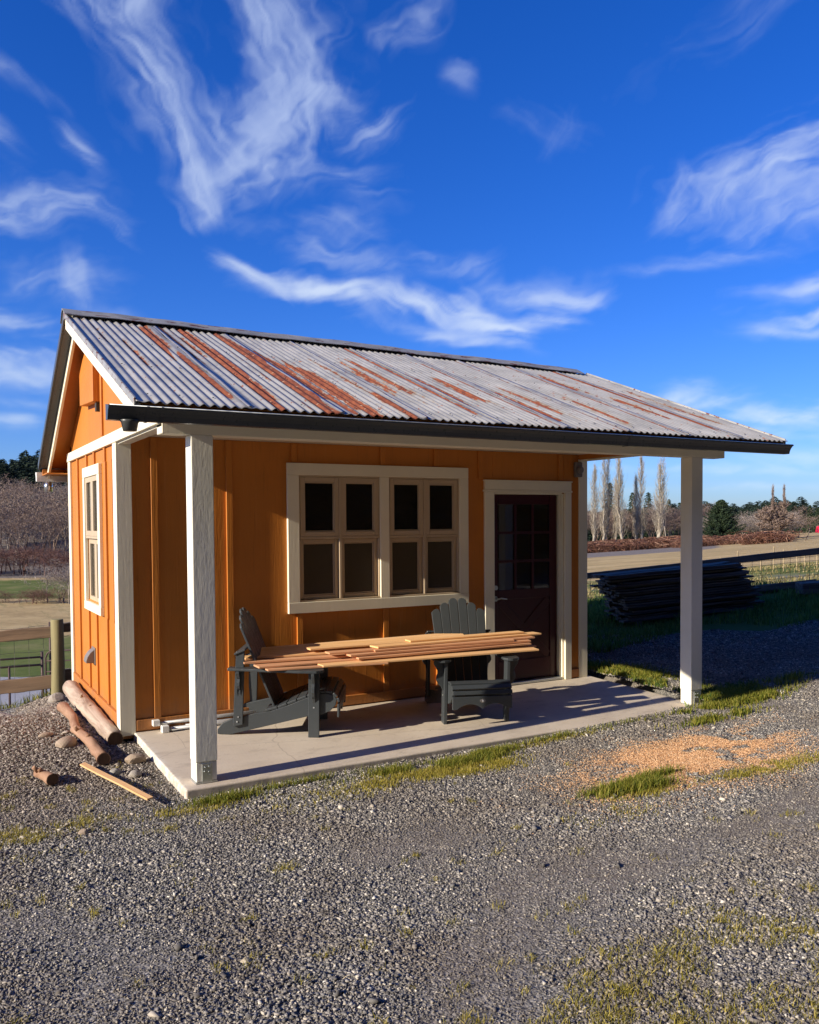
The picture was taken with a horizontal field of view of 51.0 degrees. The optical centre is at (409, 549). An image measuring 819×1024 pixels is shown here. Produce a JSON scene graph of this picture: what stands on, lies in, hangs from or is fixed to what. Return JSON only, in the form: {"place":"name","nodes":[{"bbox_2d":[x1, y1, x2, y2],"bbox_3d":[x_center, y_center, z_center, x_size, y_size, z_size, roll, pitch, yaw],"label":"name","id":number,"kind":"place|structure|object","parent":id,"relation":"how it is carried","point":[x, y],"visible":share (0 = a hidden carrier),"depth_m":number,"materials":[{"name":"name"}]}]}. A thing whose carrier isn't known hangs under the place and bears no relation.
{"place":"outdoors","nodes":[
{"label":"outdoors","id":0,"kind":"place"},
{"bbox_2d":[0,689,50,708],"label":"bank grass","id":1,"kind":"structure","parent":0,"point":[33,698],"depth_m":10.08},
{"bbox_2d":[0,510,818,1023],"bbox_3d":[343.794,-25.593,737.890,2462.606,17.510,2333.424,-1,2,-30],"label":"ground","id":2,"kind":"structure","parent":0,"point":[16,612],"depth_m":4.29,"materials":[{"name":"gravel"}]},
{"bbox_2d":[0,513,36,564],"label":"bare tree","id":3,"kind":"object","parent":2,"relation":"on","point":[13,543],"visible":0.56,"depth_m":135.33,"materials":[{"name":"brown plant"}]},
{"bbox_2d":[0,656,40,707],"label":"pipe fence","id":4,"kind":"object","parent":2,"relation":"on","point":[9,677],"visible":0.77,"depth_m":30.12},
{"bbox_2d":[0,449,67,506],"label":"conifer forest","id":5,"kind":"object","parent":2,"relation":"on","point":[25,467],"visible":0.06,"depth_m":231.01,"materials":[{"name":"plant"}]},
{"bbox_2d":[0,473,68,570],"bbox_3d":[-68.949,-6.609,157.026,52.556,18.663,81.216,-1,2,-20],"label":"woodland","id":6,"kind":"object","parent":2,"relation":"on","point":[55,523],"visible":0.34,"depth_m":141.96,"materials":[{"name":"plant"}]},
{"bbox_2d":[0,543,69,575],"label":"brush","id":7,"kind":"object","parent":2,"relation":"on","point":[29,553],"visible":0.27,"depth_m":120.21,"materials":[{"name":"plant"}]},
{"bbox_2d":[0,588,69,603],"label":"brush","id":8,"kind":"object","parent":2,"relation":"on","point":[36,594],"visible":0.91,"depth_m":77.15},
{"bbox_2d":[0,619,71,705],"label":"rail fence","id":9,"kind":"object","parent":2,"relation":"on","point":[60,675],"visible":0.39,"depth_m":9.62,"materials":[{"name":"wood"}]},
{"bbox_2d":[7,557,69,603],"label":"brush","id":10,"kind":"object","parent":2,"relation":"on","point":[63,573],"visible":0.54,"depth_m":78.03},
{"bbox_2d":[32,766,58,785],"bbox_3d":[-2.571,1.582,6.023,0.208,0.125,0.104,1,2,34],"label":"log offcut","id":11,"kind":"object","parent":2,"relation":"on","point":[48,778],"visible":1,"depth_m":5.99,"materials":[{"name":"brown wood"}]},
{"bbox_2d":[38,732,53,737],"bbox_3d":[-3.008,1.542,7.091,0.134,0.061,0.068,-2,2,-38],"label":"rock","id":12,"kind":"object","parent":2,"relation":"on","point":[45,734],"visible":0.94,"depth_m":7.07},
{"bbox_2d":[41,622,70,696],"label":"farm gate","id":13,"kind":"structure","parent":2,"relation":"on","point":[42,666],"depth_m":30.18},
{"bbox_2d":[48,692,66,702],"bbox_3d":[-3.792,1.616,9.255,0.163,0.138,0.197,1,2,38],"label":"rock","id":14,"kind":"object","parent":2,"relation":"on","point":[56,697],"visible":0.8,"depth_m":9.21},
{"bbox_2d":[61,505,68,556],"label":"bare tree","id":15,"kind":"object","parent":2,"relation":"on","point":[64,531],"visible":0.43,"depth_m":137.81,"materials":[{"name":"brown plant"}]},
{"bbox_2d":[55,736,76,747],"bbox_3d":[-2.759,1.551,6.888,0.161,0.098,0.220,-1,2,-5],"label":"rock","id":16,"kind":"object","parent":2,"relation":"on","point":[66,741],"visible":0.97,"depth_m":6.82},
{"bbox_2d":[56,702,110,764],"bbox_3d":[-2.761,1.512,7.174,0.133,0.158,1.811,-1,2,-31],"label":"log","id":17,"kind":"object","parent":2,"relation":"on","point":[95,748],"visible":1,"depth_m":6.92,"materials":[{"name":"brown wood"}]},
{"bbox_2d":[78,829,88,834],"bbox_3d":[-1.942,1.690,5.116,0.061,0.044,0.057,0,2,3],"label":"rock","id":18,"kind":"object","parent":2,"relation":"on","point":[82,831],"visible":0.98,"depth_m":5.11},
{"bbox_2d":[62,680,122,746],"bbox_3d":[-2.933,1.456,7.845,0.184,0.235,2.192,-1,2,-30],"label":"log","id":19,"kind":"object","parent":2,"relation":"on","point":[89,710],"visible":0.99,"depth_m":7.50,"materials":[{"name":"wood"}]},
{"bbox_2d":[0,695,194,859],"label":"pebbles","id":20,"kind":"object","parent":2,"relation":"on","point":[41,712],"visible":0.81,"depth_m":6.34,"materials":[{"name":"gravel"}]},
{"bbox_2d":[109,768,121,774],"bbox_3d":[-2.147,1.630,6.261,0.089,0.059,0.072,-2,2,-40],"label":"rock","id":21,"kind":"object","parent":2,"relation":"on","point":[114,771],"visible":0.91,"depth_m":6.24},
{"bbox_2d":[80,762,152,799],"bbox_3d":[-2.052,1.603,5.960,1.031,0.014,0.055,4,4,45],"label":"wood scrap","id":22,"kind":"object","parent":2,"relation":"on","point":[127,786],"visible":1,"depth_m":5.91,"materials":[{"name":"brown wood"}]},
{"bbox_2d":[128,770,141,779],"bbox_3d":[-1.990,1.630,6.215,0.098,0.062,0.092,1,3,44],"label":"rock","id":23,"kind":"object","parent":2,"relation":"on","point":[135,773],"visible":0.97,"depth_m":6.18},
{"bbox_2d":[125,753,145,763],"bbox_3d":[-2.078,1.602,6.506,0.157,0.112,0.111,-1,2,-22],"label":"rock","id":24,"kind":"object","parent":2,"relation":"on","point":[135,758],"visible":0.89,"depth_m":6.47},
{"bbox_2d":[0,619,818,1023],"bbox_3d":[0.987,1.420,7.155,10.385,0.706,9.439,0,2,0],"label":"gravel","id":25,"kind":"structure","parent":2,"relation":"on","point":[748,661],"depth_m":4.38,"materials":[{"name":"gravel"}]},
{"bbox_2d":[6,648,815,1022],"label":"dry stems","id":26,"kind":"object","parent":25,"relation":"on","point":[546,822],"visible":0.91,"depth_m":3.72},
{"bbox_2d":[587,577,818,652],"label":"grass","id":27,"kind":"structure","parent":25,"relation":"on","point":[595,612],"depth_m":11.90,"materials":[{"name":"plant"}]},
{"bbox_2d":[0,747,818,1023],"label":"weeds","id":28,"kind":"object","parent":2,"relation":"on","point":[534,957],"visible":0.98,"depth_m":3.60,"materials":[{"name":"green plant"}]},
{"bbox_2d":[133,676,697,803],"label":"porch floor","id":29,"kind":"structure","parent":2,"relation":"on","point":[362,735],"depth_m":7.17,"materials":[{"name":"concrete"}]},
{"bbox_2d":[161,719,228,732],"bbox_3d":[-1.487,1.476,7.431,1.310,0.058,0.064,-1,2,-30],"label":"metal pipe","id":30,"kind":"object","parent":29,"relation":"on","point":[166,728],"visible":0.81,"depth_m":7.15,"materials":[{"name":"metal"}]},
{"bbox_2d":[217,607,345,737],"bbox_3d":[-1.065,1.009,7.291,1.011,1.018,0.784,1,4,1],"label":"adirondack chair","id":31,"kind":"object","parent":29,"relation":"on","point":[315,699],"visible":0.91,"depth_m":7.05,"materials":[{"name":"grey wood"}]},
{"bbox_2d":[265,662,387,670],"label":"cedar board","id":32,"kind":"object","parent":31,"relation":"on","point":[293,668],"visible":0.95,"depth_m":6.98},
{"bbox_2d":[254,645,535,668],"bbox_3d":[-0.046,0.925,7.495,2.641,0.019,0.144,-1,2,-25],"label":"cedar board","id":33,"kind":"object","parent":31,"relation":"on","point":[286,664],"visible":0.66,"depth_m":7.19,"materials":[{"name":"wood"}]},
{"bbox_2d":[243,654,348,663],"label":"cedar board","id":34,"kind":"object","parent":33,"relation":"on","point":[298,658],"visible":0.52,"depth_m":7.16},
{"bbox_2d":[352,642,530,659],"bbox_3d":[0.317,0.894,7.609,1.738,0.019,0.144,-1,2,-26],"label":"cedar board","id":35,"kind":"object","parent":33,"relation":"on","point":[433,651],"visible":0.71,"depth_m":7.51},
{"bbox_2d":[345,639,530,656],"bbox_3d":[0.297,0.871,7.631,1.828,0.019,0.124,-1,2,-26],"label":"cedar board","id":36,"kind":"object","parent":35,"relation":"on","point":[421,649],"visible":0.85,"depth_m":7.52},
{"bbox_2d":[325,639,513,654],"bbox_3d":[0.131,0.855,7.587,1.806,0.017,0.104,-1,2,-23],"label":"cedar board","id":37,"kind":"object","parent":36,"relation":"on","point":[373,649],"visible":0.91,"depth_m":7.56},
{"bbox_2d":[374,636,534,651],"bbox_3d":[0.415,0.847,7.744,1.652,0.017,0.134,-1,2,-27],"label":"cedar board","id":38,"kind":"object","parent":36,"relation":"on","point":[430,645],"visible":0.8,"depth_m":7.62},
{"bbox_2d":[370,632,540,648],"bbox_3d":[0.455,0.825,7.824,1.743,0.018,0.134,-1,2,-28],"label":"cedar board","id":39,"kind":"object","parent":38,"relation":"on","point":[390,645],"visible":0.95,"depth_m":7.73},
{"bbox_2d":[405,631,523,641],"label":"cedar board","id":40,"kind":"object","parent":39,"relation":"on","point":[462,636],"visible":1,"depth_m":7.87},
{"bbox_2d":[35,308,793,784],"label":"garden shed","id":41,"kind":"structure","parent":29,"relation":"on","point":[287,490],"depth_m":7.74,"materials":[{"name":"orange"}]},
{"bbox_2d":[82,463,104,615],"bbox_3d":[-2.929,-0.096,8.001,0.085,1.360,0.869,-1,2,-30],"label":"window","id":42,"kind":"structure","parent":41,"relation":"in","point":[91,475],"depth_m":7.98,"materials":[{"name":"beige paint"}]},
{"bbox_2d":[286,463,468,613],"bbox_3d":[-0.272,-0.119,8.223,1.940,1.361,0.110,-1,2,-30],"label":"window","id":43,"kind":"structure","parent":41,"relation":"in","point":[382,567],"depth_m":8.17,"materials":[{"name":"beige paint"}]},
{"bbox_2d":[494,495,555,679],"bbox_3d":[1.233,0.405,9.148,0.871,1.969,0.102,-1,2,-30],"label":"door","id":44,"kind":"structure","parent":41,"relation":"in","point":[532,609],"depth_m":9.21,"materials":[{"name":"red paint"}]},
{"bbox_2d":[422,598,518,723],"bbox_3d":[0.524,0.994,7.832,0.784,1.018,1.011,0,4,-13],"label":"adirondack chair","id":45,"kind":"object","parent":29,"relation":"on","point":[457,688],"visible":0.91,"depth_m":7.90,"materials":[{"name":"grey wood"}]},
{"bbox_2d":[317,647,538,666],"bbox_3d":[0.207,0.929,7.421,2.044,0.016,0.134,-1,2,-22],"label":"cedar board","id":46,"kind":"object","parent":45,"relation":"on","point":[412,658],"visible":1,"depth_m":7.38,"materials":[{"name":"wood"}]},
{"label":"metal pipe","id":47,"kind":"object","parent":29,"relation":"on","visible":0},
{"bbox_2d":[152,710,255,726],"bbox_3d":[-1.562,1.430,7.450,1.320,0.050,0.056,-1,2,-30],"label":"metal pipe","id":48,"kind":"object","parent":47,"relation":"on","point":[156,722],"visible":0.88,"depth_m":7.23,"materials":[{"name":"metal"}]},
{"bbox_2d":[163,709,681,811],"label":"grass","id":49,"kind":"structure","parent":2,"relation":"on","point":[479,754],"depth_m":6.30,"materials":[{"name":"plant"}]},
{"bbox_2d":[76,727,818,837],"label":"yellow grass","id":50,"kind":"structure","parent":2,"relation":"on","point":[469,768],"depth_m":6.03,"materials":[{"name":"plant"}]},
{"bbox_2d":[588,464,600,540],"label":"poplar tree","id":51,"kind":"object","parent":2,"relation":"on","point":[594,508],"visible":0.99,"depth_m":147.68,"materials":[{"name":"beige plant"}]},
{"bbox_2d":[598,459,613,539],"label":"poplar tree","id":52,"kind":"object","parent":2,"relation":"on","point":[607,505],"visible":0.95,"depth_m":150.37,"materials":[{"name":"beige plant"}]},
{"bbox_2d":[598,483,619,539],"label":"conifer tree","id":53,"kind":"object","parent":2,"relation":"on","point":[609,537],"visible":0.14,"depth_m":174.47,"materials":[{"name":"green plant"}]},
{"bbox_2d":[612,480,618,538],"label":"poplar tree","id":54,"kind":"object","parent":2,"relation":"on","point":[616,532],"visible":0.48,"depth_m":153.82,"materials":[{"name":"beige plant"}]},
{"bbox_2d":[609,458,628,538],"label":"poplar tree","id":55,"kind":"object","parent":2,"relation":"on","point":[620,515],"visible":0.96,"depth_m":147.74,"materials":[{"name":"beige plant"}]},
{"bbox_2d":[619,493,640,538],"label":"conifer tree","id":56,"kind":"object","parent":2,"relation":"on","point":[630,503],"visible":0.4,"depth_m":179.68,"materials":[{"name":"green plant"}]},
{"bbox_2d":[575,761,696,801],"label":"lush grass","id":57,"kind":"structure","parent":2,"relation":"on","point":[637,783],"depth_m":5.76,"materials":[{"name":"plant"}]},
{"bbox_2d":[630,472,641,538],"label":"poplar tree","id":58,"kind":"object","parent":2,"relation":"on","point":[636,522],"visible":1,"depth_m":150.77,"materials":[{"name":"beige plant"}]},
{"bbox_2d":[634,456,648,538],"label":"poplar tree","id":59,"kind":"object","parent":2,"relation":"on","point":[642,524],"visible":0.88,"depth_m":153.68,"materials":[{"name":"beige plant"}]},
{"bbox_2d":[465,712,818,835],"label":"sawdust","id":60,"kind":"object","parent":2,"relation":"on","point":[677,758],"visible":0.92,"depth_m":6.41},
{"bbox_2d":[638,492,657,538],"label":"conifer tree","id":61,"kind":"object","parent":2,"relation":"on","point":[649,499],"visible":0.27,"depth_m":184.59,"materials":[{"name":"green plant"}]},
{"bbox_2d":[587,501,714,540],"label":"woodland","id":62,"kind":"object","parent":2,"relation":"on","point":[675,521],"visible":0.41,"depth_m":158.69,"materials":[{"name":"plant"}]},
{"bbox_2d":[587,535,715,552],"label":"brambles","id":63,"kind":"object","parent":2,"relation":"on","point":[607,545],"visible":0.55,"depth_m":112.55,"materials":[{"name":"plant"}]},
{"bbox_2d":[645,497,666,535],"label":"bare tree","id":64,"kind":"object","parent":2,"relation":"on","point":[658,513],"visible":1,"depth_m":140.22,"materials":[{"name":"grey plant"}]},
{"bbox_2d":[652,457,670,537],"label":"poplar tree","id":65,"kind":"object","parent":2,"relation":"on","point":[659,524],"visible":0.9,"depth_m":147.40,"materials":[{"name":"beige plant"}]},
{"bbox_2d":[661,499,675,535],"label":"conifer tree","id":66,"kind":"object","parent":2,"relation":"on","point":[669,505],"visible":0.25,"depth_m":179.63,"materials":[{"name":"green plant"}]},
{"bbox_2d":[606,667,769,706],"bbox_3d":[2.715,1.377,9.129,1.287,0.156,2.092,-1,2,-30],"label":"clover","id":67,"kind":"object","parent":2,"relation":"on","point":[703,693],"visible":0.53,"depth_m":8.70,"materials":[{"name":"green plant"}]},
{"bbox_2d":[587,657,818,731],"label":"grass","id":68,"kind":"structure","parent":2,"relation":"on","point":[734,700],"depth_m":8.40,"materials":[{"name":"plant"}]},
{"bbox_2d":[587,548,818,605],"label":"rail fence","id":69,"kind":"object","parent":2,"relation":"on","point":[769,557],"visible":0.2,"depth_m":13.49,"materials":[{"name":"wood"}]},
{"bbox_2d":[587,497,818,541],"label":"conifer forest","id":70,"kind":"object","parent":2,"relation":"on","point":[750,507],"visible":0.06,"depth_m":244.48,"materials":[{"name":"plant"}]},
{"bbox_2d":[660,535,749,547],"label":"brambles","id":71,"kind":"object","parent":2,"relation":"on","point":[718,540],"visible":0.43,"depth_m":99.15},
{"bbox_2d":[702,499,750,536],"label":"conifer tree","id":72,"kind":"object","parent":2,"relation":"on","point":[722,522],"visible":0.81,"depth_m":119.07,"materials":[{"name":"green plant"}]},
{"bbox_2d":[679,510,806,534],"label":"brush","id":73,"kind":"object","parent":2,"relation":"on","point":[749,522],"visible":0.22,"depth_m":129.46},
{"bbox_2d":[730,530,812,544],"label":"brambles","id":74,"kind":"object","parent":2,"relation":"on","point":[764,537],"visible":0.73,"depth_m":88.19,"materials":[{"name":"plant"}]},
{"bbox_2d":[754,485,797,530],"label":"bare tree","id":75,"kind":"object","parent":2,"relation":"on","point":[774,515],"visible":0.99,"depth_m":97.78,"materials":[{"name":"brown plant"}]},
{"bbox_2d":[797,511,806,531],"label":"conifer tree","id":76,"kind":"object","parent":2,"relation":"on","point":[803,521],"visible":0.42,"depth_m":214.65,"materials":[{"name":"green plant"}]},
{"bbox_2d":[787,505,818,536],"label":"brush","id":77,"kind":"object","parent":2,"relation":"on","point":[801,522],"visible":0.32,"depth_m":142.44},
{"bbox_2d":[795,581,818,594],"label":"timber","id":78,"kind":"object","parent":2,"relation":"on","point":[812,585],"visible":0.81,"depth_m":12.90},
{"bbox_2d":[803,505,814,532],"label":"conifer tree","id":79,"kind":"object","parent":2,"relation":"on","point":[809,515],"visible":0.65,"depth_m":199.72,"materials":[{"name":"green plant"}]},
{"bbox_2d":[810,507,818,531],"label":"conifer tree","id":80,"kind":"object","parent":2,"relation":"on","point":[817,519],"visible":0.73,"depth_m":194.79,"materials":[{"name":"green plant"}]},
{"bbox_3d":[4.870,0.873,12.776,0.100,0.115,0.720,-1,2,-14],"label":"pile bearer","id":81,"kind":"object","parent":2,"relation":"on","visible":0},
{"bbox_2d":[619,607,746,622],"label":"weathered board","id":82,"kind":"object","parent":81,"relation":"on","point":[662,617],"visible":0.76,"depth_m":12.12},
{"bbox_2d":[623,604,752,619],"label":"weathered board","id":83,"kind":"object","parent":82,"relation":"on","point":[676,613],"visible":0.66,"depth_m":12.18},
{"bbox_2d":[626,600,764,617],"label":"weathered board","id":84,"kind":"object","parent":83,"relation":"on","point":[703,608],"visible":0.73,"depth_m":12.32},
{"bbox_2d":[0,0,818,512],"label":"sky","id":85,"kind":"structure","parent":0,"point":[492,158],"materials":[{"name":"blue"}]},
{"bbox_2d":[127,0,818,421],"bbox_3d":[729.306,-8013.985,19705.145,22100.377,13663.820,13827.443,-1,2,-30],"label":"cloud","id":86,"kind":"structure","parent":0,"point":[479,322],"depth_m":22748.12,"materials":[{"name":"white"}]},
{"bbox_2d":[587,562,818,601],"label":"pasture grass","id":87,"kind":"structure","parent":0,"point":[794,578],"depth_m":18.12,"materials":[{"name":"plant"}]},
{"label":"weathered board","id":88,"kind":"object","parent":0,"visible":0},
{"bbox_2d":[620,600,754,615],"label":"weathered board","id":89,"kind":"object","parent":88,"relation":"on","point":[627,613],"visible":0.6,"depth_m":12.14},
{"bbox_2d":[629,597,758,612],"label":"weathered board","id":90,"kind":"object","parent":89,"relation":"on","point":[703,604],"visible":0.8,"depth_m":12.29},
{"bbox_2d":[623,594,762,610],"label":"weathered board","id":91,"kind":"object","parent":90,"relation":"on","point":[628,609],"visible":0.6,"depth_m":12.21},
{"bbox_2d":[623,592,758,607],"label":"weathered board","id":92,"kind":"object","parent":91,"relation":"on","point":[703,599],"visible":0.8,"depth_m":12.26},
{"bbox_2d":[621,591,750,605],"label":"weathered board","id":93,"kind":"object","parent":92,"relation":"on","point":[673,599],"visible":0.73,"depth_m":12.18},
{"bbox_2d":[620,587,760,603],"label":"weathered board","id":94,"kind":"object","parent":93,"relation":"on","point":[707,593],"visible":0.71,"depth_m":12.28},
{"bbox_2d":[620,585,754,600],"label":"weathered board","id":95,"kind":"object","parent":94,"relation":"on","point":[678,594],"visible":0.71,"depth_m":12.17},
{"bbox_2d":[621,583,750,598],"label":"weathered board","id":96,"kind":"object","parent":95,"relation":"on","point":[677,592],"visible":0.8,"depth_m":12.21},
{"bbox_2d":[614,580,754,596],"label":"weathered board","id":97,"kind":"object","parent":96,"relation":"on","point":[703,586],"visible":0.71,"depth_m":12.18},
{"bbox_2d":[615,578,749,593],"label":"weathered board","id":98,"kind":"object","parent":97,"relation":"on","point":[676,587],"visible":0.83,"depth_m":12.16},
{"bbox_2d":[611,577,741,591],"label":"weathered board","id":99,"kind":"object","parent":98,"relation":"on","point":[667,585],"visible":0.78,"depth_m":12.14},
{"label":"weathered board","id":100,"kind":"object","parent":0,"visible":0},
{"bbox_2d":[741,575,753,578],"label":"weathered board","id":101,"kind":"object","parent":100,"relation":"on","point":[748,576],"visible":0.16,"depth_m":12.61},
{"bbox_2d":[604,574,746,589],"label":"weathered board","id":102,"kind":"object","parent":101,"relation":"on","point":[609,588],"visible":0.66,"depth_m":12.11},
{"bbox_2d":[612,572,748,586],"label":"weathered board","id":103,"kind":"object","parent":102,"relation":"on","point":[662,581],"visible":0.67,"depth_m":12.11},
{"bbox_2d":[618,570,748,583],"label":"weathered board","id":104,"kind":"object","parent":103,"relation":"on","point":[679,577],"visible":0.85,"depth_m":12.17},
{"bbox_2d":[605,567,746,581],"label":"weathered board","id":105,"kind":"object","parent":104,"relation":"on","point":[670,575],"visible":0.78,"depth_m":12.16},
{"bbox_2d":[600,565,741,579],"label":"weathered board","id":106,"kind":"object","parent":105,"relation":"on","point":[650,574],"visible":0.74,"depth_m":12.08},
{"bbox_2d":[604,563,740,577],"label":"weathered board","id":107,"kind":"object","parent":106,"relation":"on","point":[668,570],"visible":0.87,"depth_m":12.12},
{"label":"weathered board","id":108,"kind":"object","parent":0,"visible":0},
{"bbox_2d":[603,569,741,583],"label":"weathered board","id":109,"kind":"object","parent":108,"relation":"on","point":[660,577],"visible":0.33,"depth_m":12.22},
{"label":"weathered board","id":110,"kind":"object","parent":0,"visible":0},
{"bbox_2d":[596,563,725,576],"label":"weathered board","id":111,"kind":"object","parent":110,"relation":"on","point":[600,575],"visible":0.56,"depth_m":12.28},
{"label":"weathered board","id":112,"kind":"object","parent":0,"visible":0},
{"bbox_2d":[591,561,729,576],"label":"weathered board","id":113,"kind":"object","parent":112,"relation":"on","point":[726,562],"visible":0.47,"depth_m":12.47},
{"label":"cedar board","id":114,"kind":"object","parent":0,"visible":0},
{"bbox_2d":[245,651,325,659],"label":"cedar board","id":115,"kind":"object","parent":114,"relation":"on","point":[248,657],"visible":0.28,"depth_m":7.24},
{"bbox_2d":[260,633,463,656],"bbox_3d":[-0.382,0.855,7.621,1.961,0.018,0.234,-2,20,-22],"label":"cedar board","id":116,"kind":"object","parent":115,"relation":"on","point":[299,648],"visible":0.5,"depth_m":7.54,"materials":[{"name":"wood"}]},
{"bbox_2d":[306,640,407,650],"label":"cedar board","id":117,"kind":"object","parent":116,"relation":"on","point":[345,645],"visible":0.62,"depth_m":7.47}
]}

